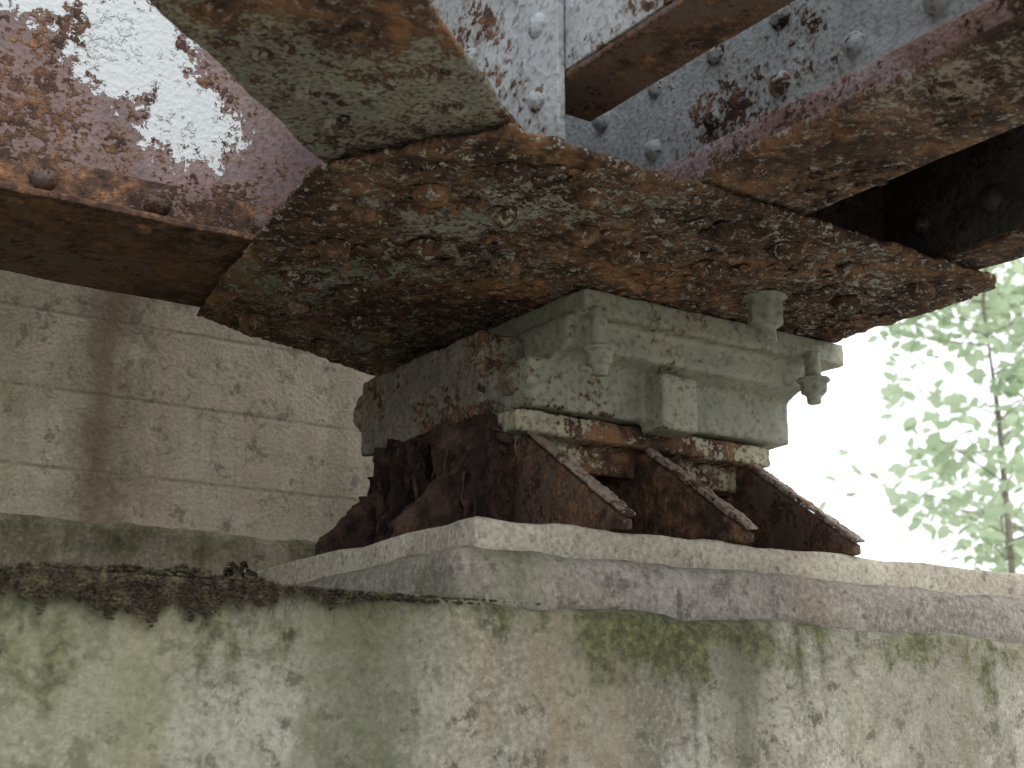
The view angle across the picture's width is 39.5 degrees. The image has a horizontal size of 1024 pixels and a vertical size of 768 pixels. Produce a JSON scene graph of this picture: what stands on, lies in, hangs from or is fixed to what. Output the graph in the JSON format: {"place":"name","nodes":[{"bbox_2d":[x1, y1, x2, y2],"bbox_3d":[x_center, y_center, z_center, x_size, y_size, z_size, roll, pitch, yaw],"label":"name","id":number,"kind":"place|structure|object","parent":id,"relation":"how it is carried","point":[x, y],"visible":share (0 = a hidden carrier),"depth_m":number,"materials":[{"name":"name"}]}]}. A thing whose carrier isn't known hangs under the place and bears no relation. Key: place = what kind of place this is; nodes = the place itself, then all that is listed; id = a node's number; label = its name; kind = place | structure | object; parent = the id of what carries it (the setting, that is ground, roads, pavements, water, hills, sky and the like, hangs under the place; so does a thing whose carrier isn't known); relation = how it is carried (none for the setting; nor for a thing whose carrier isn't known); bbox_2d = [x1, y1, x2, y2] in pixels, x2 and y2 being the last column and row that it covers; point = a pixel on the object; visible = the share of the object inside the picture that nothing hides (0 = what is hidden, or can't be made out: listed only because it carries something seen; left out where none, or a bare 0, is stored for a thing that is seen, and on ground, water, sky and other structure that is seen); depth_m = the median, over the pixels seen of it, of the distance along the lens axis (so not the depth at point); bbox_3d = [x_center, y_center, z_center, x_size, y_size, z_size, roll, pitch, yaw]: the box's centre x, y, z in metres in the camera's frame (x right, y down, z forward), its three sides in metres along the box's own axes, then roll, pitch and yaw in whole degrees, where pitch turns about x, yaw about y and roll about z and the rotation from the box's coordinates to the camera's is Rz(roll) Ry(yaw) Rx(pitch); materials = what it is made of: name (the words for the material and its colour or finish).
{"place":"outdoors","nodes":[
{"label":"outdoors","id":0,"kind":"place"},
{"bbox_2d":[0,271,1023,767],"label":"bridge abutment","id":1,"kind":"object","parent":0,"point":[148,433],"visible":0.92,"depth_m":2.34,"materials":[{"name":"concrete"}]},
{"bbox_2d":[0,559,422,626],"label":"dead roots","id":2,"kind":"object","parent":1,"relation":"attached to","point":[226,600],"visible":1,"depth_m":1.79,"materials":[{"name":"brown plant"}]},
{"bbox_2d":[0,560,540,626],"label":"dirt and moss","id":3,"kind":"structure","parent":1,"relation":"attached to","point":[235,575],"depth_m":1.78,"materials":[{"name":"brown soil"}]},
{"bbox_2d":[315,288,864,555],"bbox_3d":[0.107,0.147,2.883,0.946,0.476,1.014,10,-17,-33],"label":"bridge bearing","id":4,"kind":"object","parent":1,"relation":"on","point":[586,408],"visible":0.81,"depth_m":2.66,"materials":[{"name":"grey metal"}]},
{"bbox_2d":[0,0,1023,375],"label":"steel bridge","id":5,"kind":"structure","parent":4,"relation":"on","point":[374,186],"depth_m":2.35,"materials":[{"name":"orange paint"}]},
{"bbox_2d":[763,257,1023,575],"label":"sky","id":6,"kind":"structure","parent":0,"point":[846,417],"materials":[{"name":"white"}]},
{"bbox_2d":[819,257,1023,574],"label":"young tree","id":7,"kind":"object","parent":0,"point":[952,400],"visible":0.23,"depth_m":13.24,"materials":[{"name":"green plant"}]},
{"bbox_2d":[867,258,1023,575],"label":"young tree","id":8,"kind":"object","parent":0,"point":[1011,552],"visible":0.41,"depth_m":8.26,"materials":[{"name":"green plant"}]}
]}

